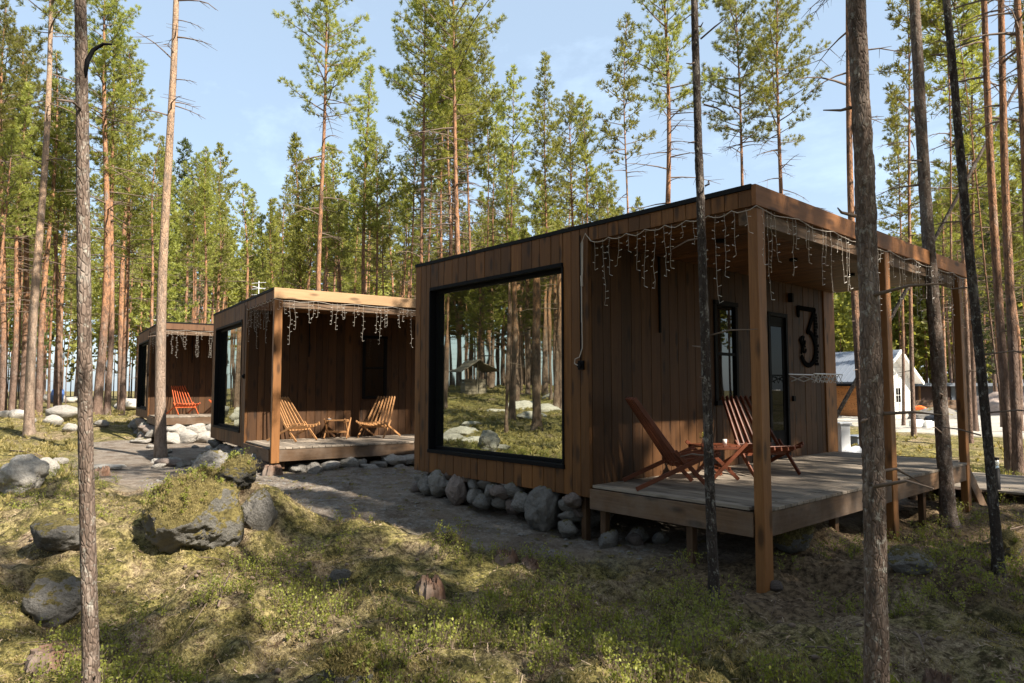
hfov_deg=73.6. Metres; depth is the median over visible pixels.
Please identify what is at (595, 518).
stone
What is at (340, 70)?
pine tree
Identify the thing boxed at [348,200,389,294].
pine tree
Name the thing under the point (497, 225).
slender pine
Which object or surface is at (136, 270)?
pine tree
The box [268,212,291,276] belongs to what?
pine tree
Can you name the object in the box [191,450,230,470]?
boulder
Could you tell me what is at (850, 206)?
pine tree
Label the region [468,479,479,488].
stone
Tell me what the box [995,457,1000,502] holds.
bollard lamp
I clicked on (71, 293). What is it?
slender pine
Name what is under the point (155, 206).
slender pine
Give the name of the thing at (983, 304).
slender pine
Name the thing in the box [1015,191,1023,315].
pine tree
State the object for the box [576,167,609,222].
slender pine
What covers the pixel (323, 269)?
pine tree
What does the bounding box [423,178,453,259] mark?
pine tree
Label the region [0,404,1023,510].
forest undergrowth
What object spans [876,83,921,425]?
pine tree
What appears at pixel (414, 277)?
slender pine
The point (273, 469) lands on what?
stump
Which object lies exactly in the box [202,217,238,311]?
pine tree
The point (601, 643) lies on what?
blueberry shrubs
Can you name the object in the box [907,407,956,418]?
gravel heap
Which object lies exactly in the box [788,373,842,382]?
drying rack
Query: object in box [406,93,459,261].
slender pine
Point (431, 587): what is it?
stump
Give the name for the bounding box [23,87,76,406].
pine tree
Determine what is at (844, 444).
water pipe stand
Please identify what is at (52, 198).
pine tree
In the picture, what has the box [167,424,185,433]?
stone
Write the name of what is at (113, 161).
pine tree
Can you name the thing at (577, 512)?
stone
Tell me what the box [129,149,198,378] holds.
pine tree
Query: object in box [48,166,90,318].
pine tree
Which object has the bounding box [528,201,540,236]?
pine tree
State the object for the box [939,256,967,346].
slender pine
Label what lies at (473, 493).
stone
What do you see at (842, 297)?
pine tree
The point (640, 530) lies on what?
stone
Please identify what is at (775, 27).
pine tree
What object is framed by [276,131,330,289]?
pine tree
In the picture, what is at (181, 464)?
stone
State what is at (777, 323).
door
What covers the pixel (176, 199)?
pine tree
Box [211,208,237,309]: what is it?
pine tree
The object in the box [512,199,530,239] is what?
slender pine
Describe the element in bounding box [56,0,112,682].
pine tree
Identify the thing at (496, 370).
picture window frame
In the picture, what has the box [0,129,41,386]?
slender pine
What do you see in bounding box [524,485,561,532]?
boulder
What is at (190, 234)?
slender pine
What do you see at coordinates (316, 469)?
stone
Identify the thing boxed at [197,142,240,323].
pine tree
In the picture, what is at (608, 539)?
stone
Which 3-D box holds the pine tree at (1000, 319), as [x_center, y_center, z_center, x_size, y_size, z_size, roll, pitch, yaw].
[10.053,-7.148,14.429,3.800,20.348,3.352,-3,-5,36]
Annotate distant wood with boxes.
[6,210,1023,398]
[7,241,474,398]
[833,191,1023,382]
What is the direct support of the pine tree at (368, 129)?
on the ground at (736, 553)
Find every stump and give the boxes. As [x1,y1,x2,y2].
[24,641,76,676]
[94,465,110,475]
[261,464,282,475]
[414,573,445,599]
[494,547,518,566]
[521,553,539,570]
[922,668,951,682]
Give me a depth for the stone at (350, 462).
12.83 m
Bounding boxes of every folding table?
[323,417,351,438]
[685,440,747,480]
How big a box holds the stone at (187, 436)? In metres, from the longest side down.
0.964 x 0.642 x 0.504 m
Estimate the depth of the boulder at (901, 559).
5.68 m
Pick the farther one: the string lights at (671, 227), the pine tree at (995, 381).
the pine tree at (995, 381)
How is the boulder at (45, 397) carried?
on the ground at (736, 553)
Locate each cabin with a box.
[136,319,213,424]
[210,281,415,468]
[414,184,986,592]
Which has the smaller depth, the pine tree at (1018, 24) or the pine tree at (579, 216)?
the pine tree at (1018, 24)
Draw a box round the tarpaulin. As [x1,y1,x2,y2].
[915,405,925,409]
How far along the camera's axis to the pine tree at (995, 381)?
60.62 m
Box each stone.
[130,420,137,429]
[135,418,146,425]
[137,424,152,431]
[142,425,154,434]
[145,428,154,437]
[151,463,165,468]
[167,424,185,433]
[167,432,179,443]
[175,462,187,466]
[178,429,198,443]
[186,423,206,432]
[194,431,210,442]
[205,424,210,431]
[207,439,223,447]
[222,445,233,449]
[232,446,241,456]
[255,459,271,469]
[288,463,305,472]
[305,461,321,473]
[308,466,322,473]
[320,460,339,470]
[337,457,359,467]
[356,457,366,466]
[360,463,378,468]
[370,461,387,467]
[380,454,406,465]
[404,454,413,465]
[410,483,420,492]
[413,473,429,481]
[417,476,431,496]
[444,473,451,479]
[467,487,483,503]
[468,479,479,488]
[472,493,494,508]
[477,480,494,489]
[484,483,501,497]
[489,485,509,498]
[491,497,506,508]
[504,482,524,497]
[505,498,518,514]
[511,491,527,512]
[524,488,532,493]
[557,510,580,521]
[558,494,572,510]
[558,519,577,537]
[562,492,581,508]
[573,506,582,517]
[579,509,599,527]
[596,510,613,519]
[599,529,618,548]
[625,526,649,541]
[626,533,643,545]
[652,531,668,543]
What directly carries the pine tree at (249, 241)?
on the ground at (736, 553)
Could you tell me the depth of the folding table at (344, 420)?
14.34 m
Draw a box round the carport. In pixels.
[915,383,1023,402]
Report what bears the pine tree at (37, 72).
on the ground at (736, 553)
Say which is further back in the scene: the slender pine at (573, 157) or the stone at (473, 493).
the slender pine at (573, 157)
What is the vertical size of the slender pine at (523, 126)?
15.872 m
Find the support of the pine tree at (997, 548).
on the ground at (736, 553)
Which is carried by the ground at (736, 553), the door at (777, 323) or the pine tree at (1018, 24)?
the pine tree at (1018, 24)
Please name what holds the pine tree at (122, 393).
on the ground at (736, 553)
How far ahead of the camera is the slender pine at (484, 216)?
40.31 m
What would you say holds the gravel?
on the ground at (736, 553)
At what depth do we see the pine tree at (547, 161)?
30.60 m
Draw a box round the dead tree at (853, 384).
[837,82,1017,418]
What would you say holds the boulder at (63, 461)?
on the ground at (736, 553)
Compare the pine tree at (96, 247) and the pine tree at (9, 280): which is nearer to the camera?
the pine tree at (96, 247)
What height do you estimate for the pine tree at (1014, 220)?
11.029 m
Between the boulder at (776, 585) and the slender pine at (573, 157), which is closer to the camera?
the boulder at (776, 585)
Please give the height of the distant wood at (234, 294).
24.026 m
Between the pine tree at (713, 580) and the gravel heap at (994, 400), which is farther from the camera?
the gravel heap at (994, 400)
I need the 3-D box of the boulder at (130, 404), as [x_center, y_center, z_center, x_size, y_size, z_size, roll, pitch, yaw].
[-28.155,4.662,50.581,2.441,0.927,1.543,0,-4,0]
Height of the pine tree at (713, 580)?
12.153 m
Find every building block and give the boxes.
[909,420,923,426]
[923,420,933,427]
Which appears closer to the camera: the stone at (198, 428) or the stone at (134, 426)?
the stone at (198, 428)
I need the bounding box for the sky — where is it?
[0,0,1023,391]
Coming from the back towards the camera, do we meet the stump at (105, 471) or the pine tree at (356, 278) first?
the pine tree at (356, 278)
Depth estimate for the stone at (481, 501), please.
8.60 m
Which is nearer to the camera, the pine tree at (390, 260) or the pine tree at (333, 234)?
the pine tree at (333, 234)
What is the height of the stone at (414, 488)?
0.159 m
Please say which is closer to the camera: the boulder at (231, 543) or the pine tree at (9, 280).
the boulder at (231, 543)
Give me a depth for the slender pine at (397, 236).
46.54 m
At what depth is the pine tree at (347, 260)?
70.28 m
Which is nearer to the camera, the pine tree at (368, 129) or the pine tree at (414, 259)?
the pine tree at (368, 129)
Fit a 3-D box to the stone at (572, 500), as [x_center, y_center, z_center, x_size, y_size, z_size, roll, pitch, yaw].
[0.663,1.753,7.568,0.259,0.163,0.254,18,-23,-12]
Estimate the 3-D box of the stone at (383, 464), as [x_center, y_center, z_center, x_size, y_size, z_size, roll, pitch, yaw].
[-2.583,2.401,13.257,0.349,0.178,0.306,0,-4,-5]
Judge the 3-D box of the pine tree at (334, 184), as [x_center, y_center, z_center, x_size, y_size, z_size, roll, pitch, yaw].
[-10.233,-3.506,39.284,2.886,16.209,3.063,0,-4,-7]
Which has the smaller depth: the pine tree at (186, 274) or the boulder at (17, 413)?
the boulder at (17, 413)
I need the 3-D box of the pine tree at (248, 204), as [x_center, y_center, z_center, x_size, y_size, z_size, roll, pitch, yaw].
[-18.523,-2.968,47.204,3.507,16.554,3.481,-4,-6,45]
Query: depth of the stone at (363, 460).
13.02 m
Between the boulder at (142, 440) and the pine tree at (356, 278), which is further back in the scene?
the pine tree at (356, 278)
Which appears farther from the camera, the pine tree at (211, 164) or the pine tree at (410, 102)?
the pine tree at (211, 164)
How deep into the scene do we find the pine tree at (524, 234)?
34.69 m
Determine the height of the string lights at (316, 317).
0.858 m
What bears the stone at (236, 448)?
on the stone
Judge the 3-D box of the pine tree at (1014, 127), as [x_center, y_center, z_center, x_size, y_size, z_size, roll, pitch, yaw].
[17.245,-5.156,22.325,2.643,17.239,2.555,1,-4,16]
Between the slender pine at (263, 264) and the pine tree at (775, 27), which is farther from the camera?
the slender pine at (263, 264)
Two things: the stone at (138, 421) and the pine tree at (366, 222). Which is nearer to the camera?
the stone at (138, 421)
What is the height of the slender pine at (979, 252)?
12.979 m
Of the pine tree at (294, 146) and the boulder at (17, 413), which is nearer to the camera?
the boulder at (17, 413)
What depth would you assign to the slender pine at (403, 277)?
55.26 m
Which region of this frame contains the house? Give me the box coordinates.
[835,349,924,415]
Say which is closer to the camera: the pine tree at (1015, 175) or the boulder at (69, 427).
the boulder at (69, 427)
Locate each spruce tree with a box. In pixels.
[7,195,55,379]
[958,161,1023,391]
[979,155,1023,374]
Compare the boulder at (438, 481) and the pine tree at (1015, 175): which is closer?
the boulder at (438, 481)
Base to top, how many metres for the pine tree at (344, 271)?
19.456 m
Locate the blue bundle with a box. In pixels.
[50,389,64,401]
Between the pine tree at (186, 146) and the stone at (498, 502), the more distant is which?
the pine tree at (186, 146)
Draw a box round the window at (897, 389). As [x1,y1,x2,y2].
[895,387,900,402]
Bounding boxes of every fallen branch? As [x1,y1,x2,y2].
[217,573,231,606]
[805,641,849,658]
[913,630,931,651]
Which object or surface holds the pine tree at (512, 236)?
on the ground at (736, 553)
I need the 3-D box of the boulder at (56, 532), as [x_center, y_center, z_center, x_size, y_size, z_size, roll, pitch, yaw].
[-4.022,1.725,6.147,0.517,0.344,0.439,-3,-5,40]
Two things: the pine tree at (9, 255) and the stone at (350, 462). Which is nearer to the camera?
the stone at (350, 462)
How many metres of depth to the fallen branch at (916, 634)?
4.27 m
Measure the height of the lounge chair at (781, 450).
0.953 m
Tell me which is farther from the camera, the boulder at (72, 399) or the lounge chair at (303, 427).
the boulder at (72, 399)
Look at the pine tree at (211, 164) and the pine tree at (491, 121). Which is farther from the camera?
the pine tree at (211, 164)
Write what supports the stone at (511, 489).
on the stone at (518, 500)
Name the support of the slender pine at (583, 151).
on the ground at (736, 553)
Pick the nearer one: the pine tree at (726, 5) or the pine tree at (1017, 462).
the pine tree at (1017, 462)
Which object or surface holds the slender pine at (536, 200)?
on the ground at (736, 553)
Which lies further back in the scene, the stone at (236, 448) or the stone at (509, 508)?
the stone at (236, 448)
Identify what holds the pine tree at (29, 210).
on the ground at (736, 553)
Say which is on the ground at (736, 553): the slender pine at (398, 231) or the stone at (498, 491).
the slender pine at (398, 231)
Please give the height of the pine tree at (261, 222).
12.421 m
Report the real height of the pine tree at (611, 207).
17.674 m
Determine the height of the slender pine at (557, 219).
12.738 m
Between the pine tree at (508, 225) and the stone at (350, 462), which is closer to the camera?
the stone at (350, 462)
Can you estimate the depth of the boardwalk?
11.13 m
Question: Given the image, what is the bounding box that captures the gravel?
[139,458,705,579]
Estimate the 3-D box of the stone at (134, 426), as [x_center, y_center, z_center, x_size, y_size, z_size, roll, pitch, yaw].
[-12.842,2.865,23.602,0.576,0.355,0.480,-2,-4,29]
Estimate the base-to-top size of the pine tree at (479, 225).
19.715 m
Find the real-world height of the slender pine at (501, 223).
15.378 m
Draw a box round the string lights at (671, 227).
[574,205,969,365]
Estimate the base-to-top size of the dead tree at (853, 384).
9.160 m
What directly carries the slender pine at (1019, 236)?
on the ground at (736, 553)
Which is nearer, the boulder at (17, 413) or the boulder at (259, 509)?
the boulder at (259, 509)
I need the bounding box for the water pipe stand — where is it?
[838,422,861,452]
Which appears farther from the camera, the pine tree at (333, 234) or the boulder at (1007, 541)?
the pine tree at (333, 234)
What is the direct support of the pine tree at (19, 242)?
on the ground at (736, 553)
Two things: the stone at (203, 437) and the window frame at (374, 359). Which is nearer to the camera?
the window frame at (374, 359)
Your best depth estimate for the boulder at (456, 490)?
9.02 m
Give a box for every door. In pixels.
[767,311,790,458]
[915,386,950,402]
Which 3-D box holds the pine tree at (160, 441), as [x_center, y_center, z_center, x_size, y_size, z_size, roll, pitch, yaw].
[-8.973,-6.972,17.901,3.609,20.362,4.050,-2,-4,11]
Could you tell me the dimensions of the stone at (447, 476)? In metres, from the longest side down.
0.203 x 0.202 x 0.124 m
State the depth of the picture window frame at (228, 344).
15.60 m
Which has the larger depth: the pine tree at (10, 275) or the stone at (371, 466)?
the pine tree at (10, 275)
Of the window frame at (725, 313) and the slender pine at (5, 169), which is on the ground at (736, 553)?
the slender pine at (5, 169)
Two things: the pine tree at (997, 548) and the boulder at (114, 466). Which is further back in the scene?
the boulder at (114, 466)
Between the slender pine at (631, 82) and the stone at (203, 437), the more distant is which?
the slender pine at (631, 82)
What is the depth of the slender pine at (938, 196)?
33.54 m
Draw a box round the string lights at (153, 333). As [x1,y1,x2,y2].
[150,330,213,357]
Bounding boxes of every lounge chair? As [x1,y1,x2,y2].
[166,386,199,414]
[267,397,319,441]
[356,396,399,437]
[622,397,720,490]
[721,395,803,476]
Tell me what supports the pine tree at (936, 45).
on the ground at (736, 553)
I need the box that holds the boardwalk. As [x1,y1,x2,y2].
[925,472,1023,494]
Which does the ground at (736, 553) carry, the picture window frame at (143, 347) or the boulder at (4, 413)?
the boulder at (4, 413)
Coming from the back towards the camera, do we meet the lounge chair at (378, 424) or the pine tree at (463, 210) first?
the pine tree at (463, 210)
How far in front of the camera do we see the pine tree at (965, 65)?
17.30 m
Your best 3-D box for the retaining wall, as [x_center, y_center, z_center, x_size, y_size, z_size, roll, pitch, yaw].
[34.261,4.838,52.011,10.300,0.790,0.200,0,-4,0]
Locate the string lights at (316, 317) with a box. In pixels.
[247,298,415,342]
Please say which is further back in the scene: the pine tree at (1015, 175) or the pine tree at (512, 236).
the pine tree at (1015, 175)
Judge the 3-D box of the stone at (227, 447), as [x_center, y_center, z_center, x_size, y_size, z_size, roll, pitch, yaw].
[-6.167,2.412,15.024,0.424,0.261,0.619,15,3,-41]
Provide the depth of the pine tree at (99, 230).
56.47 m
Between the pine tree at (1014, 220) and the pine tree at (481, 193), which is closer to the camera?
the pine tree at (1014, 220)
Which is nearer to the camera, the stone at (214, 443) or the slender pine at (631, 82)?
the stone at (214, 443)
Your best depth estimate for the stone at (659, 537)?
7.21 m
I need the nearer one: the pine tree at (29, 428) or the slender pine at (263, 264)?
the pine tree at (29, 428)
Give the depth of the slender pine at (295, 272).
56.76 m
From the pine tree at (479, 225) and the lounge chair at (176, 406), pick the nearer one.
the lounge chair at (176, 406)
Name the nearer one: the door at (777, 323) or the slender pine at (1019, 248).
the door at (777, 323)
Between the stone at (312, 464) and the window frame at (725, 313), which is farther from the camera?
the stone at (312, 464)
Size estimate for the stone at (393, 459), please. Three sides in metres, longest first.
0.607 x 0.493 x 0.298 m
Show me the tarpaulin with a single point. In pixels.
(919, 407)
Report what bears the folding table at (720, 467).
on the cabin at (507, 390)
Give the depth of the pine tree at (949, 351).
63.30 m
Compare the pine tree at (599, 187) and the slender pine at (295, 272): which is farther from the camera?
the slender pine at (295, 272)
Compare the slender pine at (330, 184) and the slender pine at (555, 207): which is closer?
the slender pine at (330, 184)
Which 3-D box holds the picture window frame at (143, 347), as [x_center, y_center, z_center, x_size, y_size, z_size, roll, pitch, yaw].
[-12.753,1.178,23.783,0.198,2.337,2.680,3,-5,-34]
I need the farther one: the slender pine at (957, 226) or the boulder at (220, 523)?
the slender pine at (957, 226)
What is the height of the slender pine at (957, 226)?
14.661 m
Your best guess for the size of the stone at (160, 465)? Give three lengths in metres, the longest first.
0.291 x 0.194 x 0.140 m
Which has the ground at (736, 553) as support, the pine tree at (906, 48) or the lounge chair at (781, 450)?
the pine tree at (906, 48)
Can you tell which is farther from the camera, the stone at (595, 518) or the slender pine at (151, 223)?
the slender pine at (151, 223)
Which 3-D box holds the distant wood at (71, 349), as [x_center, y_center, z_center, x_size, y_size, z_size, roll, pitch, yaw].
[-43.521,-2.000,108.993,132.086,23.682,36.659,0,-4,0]
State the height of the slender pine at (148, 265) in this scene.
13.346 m
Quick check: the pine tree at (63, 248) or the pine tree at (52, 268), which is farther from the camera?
the pine tree at (52, 268)
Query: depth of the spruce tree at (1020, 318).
57.76 m
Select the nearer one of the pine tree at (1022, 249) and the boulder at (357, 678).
the boulder at (357, 678)
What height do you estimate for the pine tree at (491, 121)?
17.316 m
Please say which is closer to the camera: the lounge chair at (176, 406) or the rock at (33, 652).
the rock at (33, 652)
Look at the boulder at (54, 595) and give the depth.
5.08 m
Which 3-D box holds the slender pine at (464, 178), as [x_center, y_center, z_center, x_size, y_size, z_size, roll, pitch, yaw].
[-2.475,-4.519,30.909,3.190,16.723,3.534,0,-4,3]
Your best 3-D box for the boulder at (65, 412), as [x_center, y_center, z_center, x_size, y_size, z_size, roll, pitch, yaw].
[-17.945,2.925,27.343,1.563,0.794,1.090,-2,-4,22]
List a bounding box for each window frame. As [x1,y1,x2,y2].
[136,340,148,409]
[212,319,242,432]
[362,335,387,398]
[427,263,564,468]
[713,300,740,404]
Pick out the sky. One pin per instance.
(239, 97)
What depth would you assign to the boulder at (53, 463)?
12.63 m
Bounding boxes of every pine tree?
[0,0,59,410]
[0,81,50,410]
[2,26,74,409]
[2,70,42,198]
[3,64,56,408]
[5,199,34,402]
[6,49,75,416]
[6,189,38,360]
[6,227,13,366]
[6,235,22,329]
[8,113,51,291]
[13,0,102,436]
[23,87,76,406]
[39,68,98,404]
[43,231,68,401]
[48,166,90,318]
[52,0,173,414]
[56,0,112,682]
[60,209,99,402]
[66,230,97,334]
[75,6,149,414]
[89,45,162,412]
[90,135,143,372]
[90,144,133,325]
[90,202,125,321]
[94,111,157,414]
[115,189,140,322]
[126,0,217,457]
[126,153,157,332]
[126,218,144,397]
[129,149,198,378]
[134,191,172,297]
[141,137,210,328]
[149,166,181,264]
[169,177,203,322]
[175,180,217,322]
[179,158,225,322]
[184,146,226,323]
[196,223,223,322]
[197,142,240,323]
[197,172,242,312]
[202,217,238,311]
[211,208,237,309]
[226,183,267,299]
[233,189,261,297]
[243,213,277,293]
[251,197,294,295]
[254,208,286,293]
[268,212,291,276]
[271,0,375,290]
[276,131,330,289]
[284,219,302,284]
[286,155,331,286]
[287,180,330,289]
[304,178,356,291]
[305,141,347,291]
[306,192,366,294]
[311,143,357,291]
[311,203,345,291]
[321,195,352,292]
[330,207,353,292]
[335,183,374,294]
[339,63,392,294]
[341,212,371,293]
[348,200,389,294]
[351,151,384,294]
[371,169,402,296]
[378,0,481,263]
[392,182,427,297]
[393,0,508,254]
[400,2,478,258]
[414,197,448,289]
[422,27,506,251]
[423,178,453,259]
[453,199,480,252]
[461,216,474,252]
[469,49,510,246]
[470,191,497,248]
[470,215,484,246]
[497,183,524,244]
[500,187,510,238]
[505,221,515,242]
[507,228,517,241]
[519,50,574,234]
[520,229,528,238]
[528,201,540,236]
[552,184,583,229]
[574,199,588,225]
[577,185,625,222]
[602,198,617,218]
[616,0,724,213]
[631,196,642,211]
[661,0,756,606]
[686,0,787,185]
[731,0,832,212]
[796,0,908,448]
[823,0,943,682]
[839,292,847,349]
[873,0,949,436]
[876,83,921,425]
[877,0,961,529]
[911,0,1000,443]
[920,0,976,446]
[920,0,1000,407]
[928,0,1022,473]
[930,0,1023,475]
[930,0,1023,577]
[931,0,1011,431]
[935,176,960,382]
[954,0,1023,354]
[968,206,1005,391]
[977,158,1023,430]
[980,125,1022,349]
[992,1,1023,291]
[1012,138,1023,297]
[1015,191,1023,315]
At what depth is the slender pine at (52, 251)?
37.78 m
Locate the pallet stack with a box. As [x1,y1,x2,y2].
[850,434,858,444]
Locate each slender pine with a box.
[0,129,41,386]
[3,98,18,274]
[6,206,43,328]
[11,235,34,336]
[23,106,99,408]
[29,206,63,381]
[63,265,76,404]
[114,175,150,306]
[116,134,181,326]
[131,226,157,337]
[132,160,177,314]
[169,248,185,310]
[170,186,212,322]
[173,152,227,322]
[251,233,276,291]
[265,179,303,290]
[283,244,314,287]
[304,183,345,291]
[324,208,351,290]
[345,131,406,295]
[359,195,399,295]
[384,116,439,298]
[386,176,419,297]
[389,173,417,297]
[389,247,413,297]
[393,257,415,297]
[399,225,423,297]
[400,212,444,284]
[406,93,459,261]
[409,53,481,255]
[417,70,490,254]
[425,69,491,256]
[426,191,468,259]
[470,88,519,245]
[473,211,490,249]
[475,148,532,245]
[480,197,505,244]
[491,64,534,233]
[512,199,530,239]
[526,175,560,233]
[537,188,558,234]
[540,90,596,229]
[550,189,579,230]
[554,205,571,229]
[560,93,608,222]
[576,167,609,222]
[593,12,656,212]
[595,163,624,219]
[917,169,960,367]
[933,167,988,317]
[935,95,1019,430]
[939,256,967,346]
[952,213,987,320]
[966,110,1023,426]
[975,235,993,339]
[976,238,1006,388]
[986,238,1004,328]
[1011,215,1023,325]
[1013,217,1023,314]
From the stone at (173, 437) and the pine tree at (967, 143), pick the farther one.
the pine tree at (967, 143)
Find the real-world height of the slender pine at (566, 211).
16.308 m
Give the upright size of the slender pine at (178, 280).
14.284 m
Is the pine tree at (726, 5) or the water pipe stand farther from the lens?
the pine tree at (726, 5)
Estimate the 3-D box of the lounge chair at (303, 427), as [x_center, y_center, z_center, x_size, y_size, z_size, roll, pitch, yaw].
[-4.359,1.554,13.770,0.864,0.886,0.675,-2,-4,24]
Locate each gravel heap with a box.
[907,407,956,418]
[977,392,1023,414]
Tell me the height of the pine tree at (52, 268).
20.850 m
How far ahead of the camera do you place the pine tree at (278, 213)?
52.99 m
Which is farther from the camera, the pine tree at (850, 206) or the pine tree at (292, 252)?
the pine tree at (292, 252)
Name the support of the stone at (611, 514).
on the ground at (736, 553)
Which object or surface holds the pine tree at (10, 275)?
on the ground at (736, 553)
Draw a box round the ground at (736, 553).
[0,391,1023,682]
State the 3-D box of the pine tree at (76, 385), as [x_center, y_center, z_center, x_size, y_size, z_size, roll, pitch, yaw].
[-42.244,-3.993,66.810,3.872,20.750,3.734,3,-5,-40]
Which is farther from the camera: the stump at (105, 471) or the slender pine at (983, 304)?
the slender pine at (983, 304)
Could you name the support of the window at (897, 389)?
in the house
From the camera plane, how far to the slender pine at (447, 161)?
27.53 m
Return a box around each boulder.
[0,410,9,417]
[0,454,49,493]
[8,409,23,418]
[22,570,80,627]
[30,514,79,551]
[41,457,59,476]
[42,414,63,425]
[43,394,67,402]
[45,405,77,421]
[53,457,68,464]
[62,423,77,431]
[66,397,77,402]
[94,420,108,426]
[94,464,126,469]
[114,398,135,409]
[129,437,152,443]
[141,477,243,553]
[153,458,183,466]
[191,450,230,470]
[194,469,217,482]
[214,456,256,488]
[225,531,243,546]
[240,487,277,530]
[323,647,375,682]
[329,568,350,585]
[428,469,448,497]
[445,474,467,505]
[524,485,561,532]
[770,580,782,591]
[773,525,813,553]
[887,545,936,574]
[989,530,1023,559]
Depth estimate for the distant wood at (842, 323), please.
70.96 m
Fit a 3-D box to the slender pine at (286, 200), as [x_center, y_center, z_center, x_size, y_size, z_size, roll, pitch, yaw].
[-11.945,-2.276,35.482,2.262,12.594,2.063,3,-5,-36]
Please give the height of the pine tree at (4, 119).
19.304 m
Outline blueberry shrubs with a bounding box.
[0,448,1023,682]
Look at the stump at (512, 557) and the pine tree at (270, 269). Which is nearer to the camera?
the stump at (512, 557)
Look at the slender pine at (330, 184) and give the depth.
37.05 m
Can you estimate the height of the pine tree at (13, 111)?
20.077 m
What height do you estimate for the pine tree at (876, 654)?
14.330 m
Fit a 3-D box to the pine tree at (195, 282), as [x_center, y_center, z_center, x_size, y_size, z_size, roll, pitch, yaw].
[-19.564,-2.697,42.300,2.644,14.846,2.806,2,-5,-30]
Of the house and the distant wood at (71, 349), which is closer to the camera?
the house
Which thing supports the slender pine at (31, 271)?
on the ground at (736, 553)
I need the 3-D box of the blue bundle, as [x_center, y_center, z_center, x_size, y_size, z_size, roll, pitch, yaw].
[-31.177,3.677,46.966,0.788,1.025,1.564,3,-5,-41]
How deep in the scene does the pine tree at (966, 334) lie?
20.10 m
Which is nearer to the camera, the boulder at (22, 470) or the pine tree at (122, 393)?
the boulder at (22, 470)
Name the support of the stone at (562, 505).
on the stone at (568, 514)
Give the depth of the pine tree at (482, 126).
29.58 m
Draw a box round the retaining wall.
[915,400,955,409]
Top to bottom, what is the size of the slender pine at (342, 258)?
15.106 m
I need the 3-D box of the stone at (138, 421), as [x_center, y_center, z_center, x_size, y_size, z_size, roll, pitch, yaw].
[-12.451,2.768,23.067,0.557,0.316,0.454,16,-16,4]
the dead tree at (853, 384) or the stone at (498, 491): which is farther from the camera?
the dead tree at (853, 384)
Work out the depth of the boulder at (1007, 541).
6.69 m
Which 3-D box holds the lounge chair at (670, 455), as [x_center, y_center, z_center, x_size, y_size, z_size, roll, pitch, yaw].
[1.702,1.072,7.352,0.929,0.953,0.726,0,-4,-2]
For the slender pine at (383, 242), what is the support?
on the ground at (736, 553)
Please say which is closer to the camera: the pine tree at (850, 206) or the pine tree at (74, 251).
the pine tree at (850, 206)
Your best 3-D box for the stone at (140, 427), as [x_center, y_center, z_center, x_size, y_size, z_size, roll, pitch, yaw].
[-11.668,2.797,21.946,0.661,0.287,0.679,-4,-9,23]
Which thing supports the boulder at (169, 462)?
on the ground at (736, 553)
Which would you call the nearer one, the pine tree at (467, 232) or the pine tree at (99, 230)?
the pine tree at (99, 230)
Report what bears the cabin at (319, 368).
on the ground at (736, 553)
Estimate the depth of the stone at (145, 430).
20.90 m
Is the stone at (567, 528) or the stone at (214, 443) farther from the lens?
the stone at (214, 443)
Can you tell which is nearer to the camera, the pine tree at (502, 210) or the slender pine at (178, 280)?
the slender pine at (178, 280)
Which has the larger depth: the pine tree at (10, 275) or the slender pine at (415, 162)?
the pine tree at (10, 275)
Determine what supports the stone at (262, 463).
on the stone
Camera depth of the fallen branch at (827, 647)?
4.16 m
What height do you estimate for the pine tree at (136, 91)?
20.349 m
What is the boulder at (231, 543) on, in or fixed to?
on the ground at (736, 553)
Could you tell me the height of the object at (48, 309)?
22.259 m
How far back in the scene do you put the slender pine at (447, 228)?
39.99 m
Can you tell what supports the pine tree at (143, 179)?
on the ground at (736, 553)
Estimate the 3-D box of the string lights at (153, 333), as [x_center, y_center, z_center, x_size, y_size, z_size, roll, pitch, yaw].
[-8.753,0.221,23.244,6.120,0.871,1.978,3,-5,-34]
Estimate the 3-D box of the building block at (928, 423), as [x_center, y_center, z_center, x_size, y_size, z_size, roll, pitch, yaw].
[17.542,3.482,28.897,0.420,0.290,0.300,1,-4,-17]
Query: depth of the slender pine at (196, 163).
43.02 m
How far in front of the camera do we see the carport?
62.23 m
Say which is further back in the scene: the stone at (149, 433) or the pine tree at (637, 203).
the pine tree at (637, 203)
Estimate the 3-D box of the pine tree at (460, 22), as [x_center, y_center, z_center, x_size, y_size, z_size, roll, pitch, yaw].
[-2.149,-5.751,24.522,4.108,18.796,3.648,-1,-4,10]
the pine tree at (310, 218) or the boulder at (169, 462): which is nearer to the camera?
the boulder at (169, 462)
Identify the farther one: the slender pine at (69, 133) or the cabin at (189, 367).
the slender pine at (69, 133)
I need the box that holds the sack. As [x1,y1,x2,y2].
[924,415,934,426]
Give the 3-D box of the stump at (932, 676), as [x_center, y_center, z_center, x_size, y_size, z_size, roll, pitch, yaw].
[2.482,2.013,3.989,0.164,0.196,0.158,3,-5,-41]

